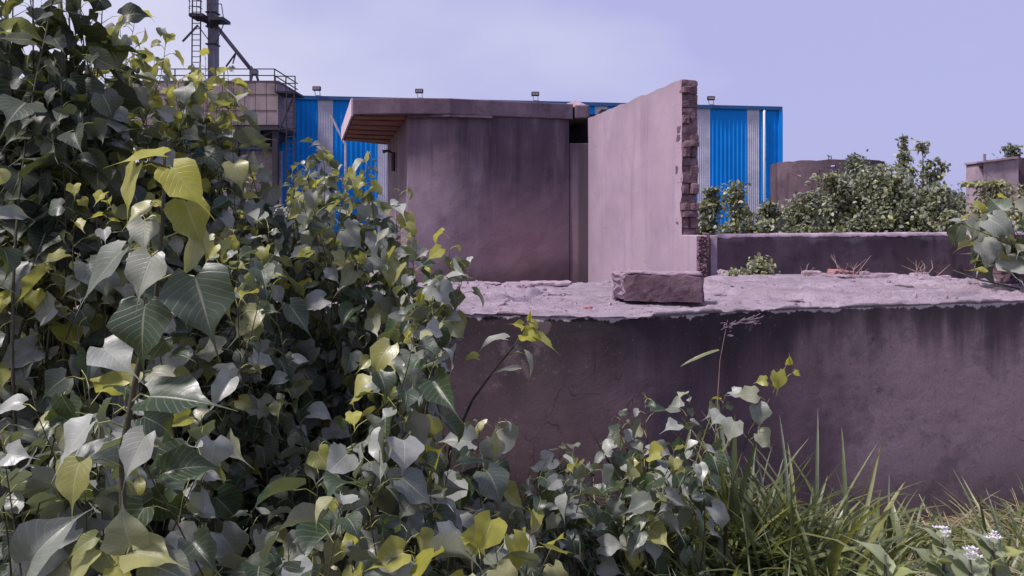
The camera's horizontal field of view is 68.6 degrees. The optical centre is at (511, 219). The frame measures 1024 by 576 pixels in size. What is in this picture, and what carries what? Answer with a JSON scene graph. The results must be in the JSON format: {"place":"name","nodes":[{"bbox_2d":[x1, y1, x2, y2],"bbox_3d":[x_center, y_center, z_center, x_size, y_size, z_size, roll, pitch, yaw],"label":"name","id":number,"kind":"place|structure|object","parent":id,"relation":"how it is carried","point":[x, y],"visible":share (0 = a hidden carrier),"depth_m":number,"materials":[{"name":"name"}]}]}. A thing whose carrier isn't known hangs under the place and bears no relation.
{"place":"outdoors","nodes":[
{"label":"outdoors","id":0,"kind":"place"},
{"bbox_2d":[341,98,607,282],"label":"concrete building","id":1,"kind":"structure","parent":0,"point":[500,190],"depth_m":10.22,"materials":[{"name":"grey concrete"}]},
{"bbox_2d":[382,150,394,170],"bbox_3d":[-1.938,-0.939,11.803,0.200,0.338,0.104,0,0,-10],"label":"wall lamp","id":2,"kind":"object","parent":1,"relation":"attached to","point":[392,160],"visible":1,"depth_m":11.77,"materials":[{"name":"metal"}]},
{"bbox_2d":[567,100,584,107],"bbox_3d":[0.866,-1.677,10.773,0.358,0.110,0.326,0,0,-27],"label":"roof tile","id":3,"kind":"object","parent":1,"relation":"on","point":[576,102],"visible":0.27,"depth_m":10.80,"materials":[{"name":"paint"}]},
{"bbox_2d":[0,0,1023,198],"label":"sky","id":4,"kind":"structure","parent":0,"point":[847,77],"materials":[{"name":"blue"}]},
{"bbox_2d":[74,251,1023,575],"bbox_3d":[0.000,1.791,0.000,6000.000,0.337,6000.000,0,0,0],"label":"ground","id":5,"kind":"structure","parent":0,"point":[688,529],"depth_m":4.02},
{"bbox_2d":[0,168,145,525],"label":"peepal sapling","id":6,"kind":"object","parent":5,"relation":"on","point":[46,307],"visible":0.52,"depth_m":2.46,"materials":[{"name":"green plant"}]},
{"bbox_2d":[0,0,158,539],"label":"peepal tree","id":7,"kind":"object","parent":5,"relation":"on","point":[61,127],"visible":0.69,"depth_m":2.62,"materials":[{"name":"green plant"}]},
{"bbox_2d":[0,370,248,575],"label":"peepal sapling","id":8,"kind":"object","parent":5,"relation":"on","point":[43,545],"visible":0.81,"depth_m":1.72,"materials":[{"name":"green plant"}]},
{"bbox_2d":[65,491,191,575],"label":"peepal sapling","id":9,"kind":"object","parent":5,"relation":"on","point":[151,554],"visible":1,"depth_m":1.44,"materials":[{"name":"green plant"}]},
{"bbox_2d":[51,147,237,555],"bbox_3d":[-0.717,0.746,1.504,0.390,1.808,0.249,0,0,0],"label":"peepal sapling","id":10,"kind":"object","parent":5,"relation":"on","point":[203,299],"visible":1,"depth_m":1.48,"materials":[{"name":"green plant"}]},
{"bbox_2d":[0,365,319,575],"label":"peepal sapling","id":11,"kind":"object","parent":5,"relation":"on","point":[267,453],"visible":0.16,"depth_m":2.60,"materials":[{"name":"green plant"}]},
{"bbox_2d":[22,10,321,529],"bbox_3d":[-1.485,0.386,3.225,1.202,2.533,1.163,0,0,20],"label":"peepal sapling","id":12,"kind":"object","parent":5,"relation":"on","point":[172,129],"visible":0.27,"depth_m":3.11,"materials":[{"name":"green plant"}]},
{"bbox_2d":[2,340,370,556],"bbox_3d":[-1.521,1.117,3.451,1.971,1.218,0.928,0,0,0],"label":"peepal sapling","id":13,"kind":"object","parent":5,"relation":"on","point":[342,411],"visible":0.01,"depth_m":3.27,"materials":[{"name":"green plant"}]},
{"bbox_2d":[54,199,332,568],"bbox_3d":[-1.189,0.783,2.836,1.101,1.738,1.201,0,0,0],"label":"peepal sapling","id":14,"kind":"object","parent":5,"relation":"on","point":[251,321],"visible":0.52,"depth_m":2.64,"materials":[{"name":"green plant"}]},
{"bbox_2d":[132,68,303,240],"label":"plant tower","id":15,"kind":"structure","parent":5,"relation":"on","point":[272,105],"depth_m":36.94,"materials":[{"name":"metal"}]},
{"bbox_2d":[182,0,258,80],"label":"bucket elevator","id":16,"kind":"object","parent":15,"relation":"on","point":[212,20],"visible":0.83,"depth_m":37.80,"materials":[{"name":"grey metal"}]},
{"bbox_2d":[171,163,338,539],"bbox_3d":[-1.340,0.680,3.668,1.264,1.945,0.932,0,0,44],"label":"peepal sapling","id":17,"kind":"object","parent":5,"relation":"on","point":[293,240],"visible":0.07,"depth_m":3.42,"materials":[{"name":"green plant"}]},
{"bbox_2d":[329,114,346,192],"bbox_3d":[-6.957,-1.286,30.000,0.695,5.872,0.089,0,0,0],"label":"stay pole","id":18,"kind":"object","parent":5,"relation":"on","point":[343,141],"visible":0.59,"depth_m":29.97,"materials":[{"name":"grey metal"}]},
{"bbox_2d":[239,303,446,529],"bbox_3d":[-0.900,1.019,3.468,1.271,1.267,1.046,0,0,0],"label":"peepal sapling","id":19,"kind":"object","parent":5,"relation":"on","point":[443,410],"visible":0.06,"depth_m":3.16,"materials":[{"name":"green plant"}]},
{"bbox_2d":[215,487,484,575],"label":"peepal sapling","id":20,"kind":"object","parent":5,"relation":"on","point":[266,558],"visible":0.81,"depth_m":1.91,"materials":[{"name":"green plant"}]},
{"bbox_2d":[273,137,445,509],"bbox_3d":[-0.727,0.640,3.483,0.856,2.025,1.142,0,0,0],"label":"peepal sapling","id":21,"kind":"object","parent":5,"relation":"on","point":[354,239],"visible":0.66,"depth_m":3.20,"materials":[{"name":"green plant"}]},
{"bbox_2d":[242,447,519,575],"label":"peepal sapling","id":22,"kind":"object","parent":5,"relation":"on","point":[473,500],"visible":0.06,"depth_m":3.07,"materials":[{"name":"green plant"}]},
{"bbox_2d":[246,316,530,575],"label":"peepal sapling","id":23,"kind":"object","parent":5,"relation":"on","point":[405,484],"visible":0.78,"depth_m":2.24,"materials":[{"name":"green plant"}]},
{"bbox_2d":[353,221,483,551],"bbox_3d":[-0.393,0.829,3.058,0.506,1.648,0.660,0,0,-12],"label":"peepal sapling","id":24,"kind":"object","parent":5,"relation":"on","point":[438,298],"visible":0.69,"depth_m":2.98,"materials":[{"name":"green plant"}]},
{"bbox_2d":[364,510,574,575],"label":"peepal sapling","id":25,"kind":"object","parent":5,"relation":"on","point":[513,555],"visible":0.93,"depth_m":1.97,"materials":[{"name":"green plant"}]},
{"bbox_2d":[157,95,782,249],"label":"industrial shed","id":26,"kind":"structure","parent":5,"relation":"on","point":[742,143],"depth_m":43.21,"materials":[{"name":"blue metal"}]},
{"bbox_2d":[312,86,320,95],"bbox_3d":[-10.397,-6.867,39.934,0.440,0.505,0.210,0,0,0],"label":"floodlight","id":27,"kind":"object","parent":26,"relation":"on","point":[316,88],"visible":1,"depth_m":39.85,"materials":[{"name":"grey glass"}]},
{"bbox_2d":[415,89,422,97],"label":"floodlight","id":28,"kind":"object","parent":26,"relation":"on","point":[418,90],"visible":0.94,"depth_m":40.62,"materials":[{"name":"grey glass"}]},
{"bbox_2d":[531,92,538,100],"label":"floodlight","id":29,"kind":"object","parent":26,"relation":"on","point":[534,93],"visible":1,"depth_m":41.53,"materials":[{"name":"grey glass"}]},
{"bbox_2d":[707,96,714,104],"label":"floodlight","id":30,"kind":"object","parent":26,"relation":"on","point":[710,98],"visible":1,"depth_m":43.01,"materials":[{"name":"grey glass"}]},
{"bbox_2d":[447,310,558,470],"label":"peepal sapling","id":31,"kind":"object","parent":5,"relation":"on","point":[529,333],"visible":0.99,"depth_m":3.50,"materials":[{"name":"green plant"}]},
{"bbox_2d":[8,273,1023,525],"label":"concrete tank","id":32,"kind":"object","parent":5,"relation":"on","point":[934,385],"visible":0.48,"depth_m":4.63,"materials":[{"name":"grey concrete"}]},
{"bbox_2d":[484,281,500,284],"bbox_3d":[-0.147,0.480,5.720,0.132,0.024,0.071,0,0,0],"label":"plaster chip","id":33,"kind":"object","parent":32,"relation":"on","point":[488,282],"visible":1,"depth_m":5.70,"materials":[{"name":"grey concrete"}]},
{"bbox_2d":[520,282,543,286],"bbox_3d":[0.146,0.464,5.412,0.173,0.036,0.076,0,0,-14],"label":"plaster chip","id":34,"kind":"object","parent":32,"relation":"on","point":[532,284],"visible":0.91,"depth_m":5.39,"materials":[{"name":"grey concrete"}]},
{"bbox_2d":[519,280,571,286],"bbox_3d":[0.267,0.509,6.023,0.431,0.046,0.170,0,0,-7],"label":"plaster chip","id":35,"kind":"object","parent":32,"relation":"on","point":[558,283],"visible":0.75,"depth_m":5.96,"materials":[{"name":"grey concrete"}]},
{"bbox_2d":[546,292,571,295],"bbox_3d":[0.325,0.520,5.223,0.182,0.036,0.057,0,0,-13],"label":"plaster chip","id":36,"kind":"object","parent":32,"relation":"on","point":[553,294],"visible":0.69,"depth_m":5.20,"materials":[{"name":"grey concrete"}]},
{"bbox_2d":[611,270,704,302],"bbox_3d":[0.937,0.423,4.834,0.585,0.200,0.186,0,0,9],"label":"masonry block","id":37,"kind":"object","parent":32,"relation":"on","point":[653,286],"depth_m":4.75,"materials":[{"name":"paint"}]},
{"bbox_2d":[711,293,726,295],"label":"plaster chip","id":38,"kind":"object","parent":32,"relation":"on","point":[714,294],"visible":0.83,"depth_m":5.20,"materials":[{"name":"grey concrete"}]},
{"bbox_2d":[717,269,727,274],"bbox_3d":[1.971,0.500,6.925,0.125,0.086,0.102,0,0,-24],"label":"stone","id":39,"kind":"object","parent":32,"relation":"on","point":[721,271],"visible":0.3,"depth_m":6.92,"materials":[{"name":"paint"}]},
{"bbox_2d":[717,267,750,275],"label":"weed","id":40,"kind":"object","parent":32,"relation":"on","point":[731,272],"visible":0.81,"depth_m":6.69,"materials":[{"name":"green plant"}]},
{"bbox_2d":[451,273,1023,311],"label":"crumbs","id":41,"kind":"object","parent":32,"relation":"on","point":[614,303],"visible":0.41,"depth_m":5.17,"materials":[{"name":"paint"}]},
{"bbox_2d":[735,252,780,274],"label":"weed","id":42,"kind":"object","parent":32,"relation":"on","point":[758,266],"visible":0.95,"depth_m":6.74,"materials":[{"name":"green plant"}]},
{"bbox_2d":[785,298,802,301],"bbox_3d":[1.866,0.528,4.956,0.113,0.026,0.055,0,0,9],"label":"plaster chip","id":43,"kind":"object","parent":32,"relation":"on","point":[791,300],"visible":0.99,"depth_m":4.93,"materials":[{"name":"grey concrete"}]},
{"bbox_2d":[801,270,821,275],"bbox_3d":[2.696,0.479,6.759,0.163,0.051,0.095,0,0,9],"label":"plaster chip","id":44,"kind":"object","parent":32,"relation":"on","point":[813,272],"visible":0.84,"depth_m":6.72,"materials":[{"name":"grey concrete"}]},
{"bbox_2d":[827,269,858,274],"bbox_3d":[3.061,0.493,6.959,0.278,0.077,0.155,0,0,-9],"label":"brick","id":45,"kind":"object","parent":32,"relation":"on","point":[833,271],"visible":0.49,"depth_m":6.90,"materials":[{"name":"brick"}]},
{"bbox_2d":[835,274,861,277],"bbox_3d":[2.879,0.481,6.423,0.208,0.031,0.087,0,0,19],"label":"plaster chip","id":46,"kind":"object","parent":32,"relation":"on","point":[849,276],"visible":0.99,"depth_m":6.39,"materials":[{"name":"grey concrete"}]},
{"bbox_2d":[831,254,869,274],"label":"dry twigs","id":47,"kind":"object","parent":32,"relation":"on","point":[843,272],"visible":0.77,"depth_m":6.70,"materials":[{"name":"brown plant"}]},
{"bbox_2d":[859,271,869,275],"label":"plaster chip","id":48,"kind":"object","parent":32,"relation":"on","point":[862,273],"visible":0.55,"depth_m":6.61,"materials":[{"name":"grey concrete"}]},
{"bbox_2d":[862,275,876,277],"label":"plaster chip","id":49,"kind":"object","parent":32,"relation":"on","point":[868,276],"visible":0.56,"depth_m":6.34,"materials":[{"name":"grey concrete"}]},
{"bbox_2d":[870,273,895,277],"bbox_3d":[3.323,0.509,6.711,0.252,0.072,0.118,0,0,0],"label":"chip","id":50,"kind":"object","parent":32,"relation":"on","point":[882,275],"visible":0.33,"depth_m":6.66,"materials":[{"name":"grey concrete"}]},
{"bbox_2d":[894,285,913,287],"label":"plaster chip","id":51,"kind":"object","parent":32,"relation":"on","point":[908,286],"visible":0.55,"depth_m":5.53,"materials":[{"name":"grey concrete"}]},
{"bbox_2d":[901,258,948,275],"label":"dry twigs","id":52,"kind":"object","parent":32,"relation":"on","point":[923,269],"visible":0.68,"depth_m":6.43,"materials":[{"name":"brown plant"}]},
{"bbox_2d":[937,275,951,277],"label":"plaster chip","id":53,"kind":"object","parent":32,"relation":"on","point":[946,276],"visible":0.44,"depth_m":6.34,"materials":[{"name":"grey concrete"}]},
{"bbox_2d":[940,278,959,279],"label":"plaster chip","id":54,"kind":"object","parent":32,"relation":"on","point":[949,278],"visible":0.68,"depth_m":5.87,"materials":[{"name":"grey concrete"}]},
{"bbox_2d":[938,193,1023,289],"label":"climbing plant","id":55,"kind":"object","parent":32,"relation":"on","point":[987,229],"visible":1,"depth_m":5.35,"materials":[{"name":"green plant"}]},
{"bbox_2d":[993,258,1023,282],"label":"stone","id":56,"kind":"object","parent":32,"relation":"on","point":[1004,278],"visible":0.33,"depth_m":5.85,"materials":[{"name":"grey stone"}]},
{"bbox_2d":[496,386,741,575],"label":"peepal sapling","id":57,"kind":"object","parent":5,"relation":"on","point":[559,512],"visible":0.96,"depth_m":3.14,"materials":[{"name":"green plant"}]},
{"bbox_2d":[588,79,708,281],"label":"broken wall","id":58,"kind":"structure","parent":5,"relation":"on","point":[643,190],"depth_m":8.15,"materials":[{"name":"paint"}]},
{"bbox_2d":[589,395,731,556],"bbox_3d":[0.741,1.250,3.648,0.726,0.861,0.469,0,0,15],"label":"grass tuft","id":59,"kind":"object","parent":5,"relation":"on","point":[669,537],"visible":0.16,"depth_m":3.62,"materials":[{"name":"green plant"}]},
{"bbox_2d":[696,186,728,234],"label":"shrub","id":60,"kind":"object","parent":5,"relation":"on","point":[710,207],"visible":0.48,"depth_m":14.90,"materials":[{"name":"green plant"}]},
{"bbox_2d":[640,482,798,575],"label":"grass tuft","id":61,"kind":"object","parent":5,"relation":"on","point":[718,556],"visible":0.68,"depth_m":3.27,"materials":[{"name":"green plant"}]},
{"bbox_2d":[680,313,762,489],"bbox_3d":[1.092,1.067,3.901,0.431,1.166,0.025,0,0,1],"label":"seed stalk","id":62,"kind":"object","parent":5,"relation":"on","point":[705,353],"visible":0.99,"depth_m":3.90,"materials":[{"name":"plant"}]},
{"bbox_2d":[710,180,759,232],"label":"shrub","id":63,"kind":"object","parent":5,"relation":"on","point":[740,215],"visible":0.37,"depth_m":15.89,"materials":[{"name":"green plant"}]},
{"bbox_2d":[721,355,801,560],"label":"peepal sapling","id":64,"kind":"object","parent":5,"relation":"on","point":[761,412],"visible":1,"depth_m":3.29,"materials":[{"name":"green plant"}]},
{"bbox_2d":[682,417,861,575],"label":"grass tuft","id":65,"kind":"object","parent":5,"relation":"on","point":[735,508],"visible":0.46,"depth_m":3.42,"materials":[{"name":"green plant"}]},
{"bbox_2d":[533,399,1023,575],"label":"grass","id":66,"kind":"structure","parent":5,"relation":"on","point":[792,565],"depth_m":3.44,"materials":[{"name":"green plant"}]},
{"bbox_2d":[540,484,1023,575],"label":"dry grass","id":67,"kind":"structure","parent":5,"relation":"on","point":[960,519],"depth_m":4.48,"materials":[{"name":"beige plant"}]},
{"bbox_2d":[751,196,823,236],"bbox_3d":[5.895,0.552,16.853,2.076,2.198,1.350,0,0,21],"label":"shrub","id":68,"kind":"object","parent":5,"relation":"on","point":[770,214],"visible":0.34,"depth_m":16.82,"materials":[{"name":"green plant"}]},
{"bbox_2d":[783,559,819,575],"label":"grass tuft","id":69,"kind":"object","parent":5,"relation":"on","point":[785,572],"visible":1,"depth_m":2.65,"materials":[{"name":"green plant"}]},
{"bbox_2d":[778,190,841,236],"bbox_3d":[6.992,0.482,17.998,1.772,2.451,1.684,0,0,0],"label":"shrub","id":70,"kind":"object","parent":5,"relation":"on","point":[810,204],"visible":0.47,"depth_m":17.81,"materials":[{"name":"green plant"}]},
{"bbox_2d":[659,410,973,575],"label":"grass tuft","id":71,"kind":"object","parent":5,"relation":"on","point":[846,513],"visible":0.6,"depth_m":3.39,"materials":[{"name":"green plant"}]},
{"bbox_2d":[770,155,884,230],"bbox_3d":[12.225,-0.365,29.200,4.100,4.029,4.100,0,0,0],"label":"ruined tank","id":72,"kind":"object","parent":5,"relation":"on","point":[786,181],"visible":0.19,"depth_m":28.02,"materials":[{"name":"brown concrete"}]},
{"bbox_2d":[748,477,927,575],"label":"grass tuft","id":73,"kind":"object","parent":5,"relation":"on","point":[829,561],"visible":0.5,"depth_m":3.24,"materials":[{"name":"green plant"}]},
{"bbox_2d":[798,170,894,236],"bbox_3d":[8.418,0.211,19.060,2.866,2.946,2.414,0,0,0],"label":"shrub","id":74,"kind":"object","parent":5,"relation":"on","point":[848,202],"visible":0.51,"depth_m":18.84,"materials":[{"name":"green plant"}]},
{"bbox_2d":[827,149,870,203],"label":"tree","id":75,"kind":"object","parent":5,"relation":"on","point":[853,159],"visible":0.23,"depth_m":23.34,"materials":[{"name":"green plant"}]},
{"bbox_2d":[700,232,1023,278],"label":"wall","id":76,"kind":"structure","parent":5,"relation":"on","point":[885,252],"depth_m":7.90,"materials":[{"name":"grey concrete"}]},
{"bbox_2d":[831,550,913,575],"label":"grass tuft","id":77,"kind":"object","parent":5,"relation":"on","point":[899,565],"visible":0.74,"depth_m":2.98,"materials":[{"name":"green plant"}]},
{"bbox_2d":[818,490,929,575],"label":"grass tuft","id":78,"kind":"object","parent":5,"relation":"on","point":[901,552],"visible":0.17,"depth_m":3.59,"materials":[{"name":"green plant"}]},
{"bbox_2d":[841,535,934,575],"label":"milkweed","id":79,"kind":"object","parent":5,"relation":"on","point":[884,562],"visible":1,"depth_m":2.41,"materials":[{"name":"green plant"}]},
{"bbox_2d":[839,159,950,232],"bbox_3d":[9.565,0.102,19.074,3.078,3.247,2.765,0,0,27],"label":"shrub","id":80,"kind":"object","parent":5,"relation":"on","point":[886,189],"visible":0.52,"depth_m":18.68,"materials":[{"name":"green plant"}]},
{"bbox_2d":[868,498,934,566],"bbox_3d":[1.890,1.623,3.682,0.369,0.472,0.240,0,0,-35],"label":"grass tuft","id":81,"kind":"object","parent":5,"relation":"on","point":[894,523],"visible":0.38,"depth_m":3.71,"materials":[{"name":"green plant"}]},
{"bbox_2d":[886,134,916,219],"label":"tree","id":82,"kind":"object","parent":5,"relation":"on","point":[902,155],"visible":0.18,"depth_m":20.98,"materials":[{"name":"green plant"}]},
{"bbox_2d":[912,541,936,575],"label":"grass tuft","id":83,"kind":"object","parent":5,"relation":"on","point":[922,559],"visible":0.12,"depth_m":3.68,"materials":[{"name":"green plant"}]},
{"bbox_2d":[896,523,958,575],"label":"milkweed","id":84,"kind":"object","parent":5,"relation":"on","point":[938,564],"visible":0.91,"depth_m":2.71,"materials":[{"name":"green plant"}]},
{"bbox_2d":[905,140,950,196],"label":"tree","id":85,"kind":"object","parent":5,"relation":"on","point":[923,148],"visible":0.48,"depth_m":21.40,"materials":[{"name":"green plant"}]},
{"bbox_2d":[903,180,969,235],"bbox_3d":[10.380,0.358,18.557,1.852,2.681,1.363,0,0,-31],"label":"shrub","id":86,"kind":"object","parent":5,"relation":"on","point":[931,194],"visible":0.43,"depth_m":18.30,"materials":[{"name":"green plant"}]},
{"bbox_2d":[932,208,966,231],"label":"shrub","id":87,"kind":"object","parent":5,"relation":"on","point":[947,215],"visible":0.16,"depth_m":15.97,"materials":[{"name":"green plant"}]},
{"bbox_2d":[912,539,988,575],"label":"milkweed","id":88,"kind":"object","parent":5,"relation":"on","point":[966,561],"visible":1,"depth_m":2.32,"materials":[{"name":"green plant"}]},
{"bbox_2d":[949,189,965,223],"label":"tree","id":89,"kind":"object","parent":5,"relation":"on","point":[955,193],"visible":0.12,"depth_m":74.18,"materials":[{"name":"green plant"}]},
{"bbox_2d":[929,468,1023,572],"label":"grass tuft","id":90,"kind":"object","parent":5,"relation":"on","point":[984,523],"visible":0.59,"depth_m":3.75,"materials":[{"name":"green plant"}]},
{"bbox_2d":[943,166,1023,231],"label":"shrub","id":91,"kind":"object","parent":5,"relation":"on","point":[995,185],"visible":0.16,"depth_m":12.92,"materials":[{"name":"green plant"}]},
{"bbox_2d":[953,524,1023,575],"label":"milkweed","id":92,"kind":"object","parent":5,"relation":"on","point":[994,551],"visible":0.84,"depth_m":2.70,"materials":[{"name":"green plant"}]},
{"bbox_2d":[964,154,1023,220],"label":"ruined hut","id":93,"kind":"object","parent":5,"relation":"on","point":[1011,169],"visible":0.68,"depth_m":26.00,"materials":[{"name":"grey concrete"}]},
{"bbox_2d":[991,143,1023,157],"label":"tree","id":94,"kind":"object","parent":5,"relation":"on","point":[1011,150],"visible":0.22,"depth_m":33.94,"materials":[{"name":"green plant"}]},
{"bbox_2d":[1006,183,1023,224],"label":"shrub","id":95,"kind":"object","parent":5,"relation":"on","point":[1020,191],"visible":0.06,"depth_m":12.61,"materials":[{"name":"green plant"}]}
]}

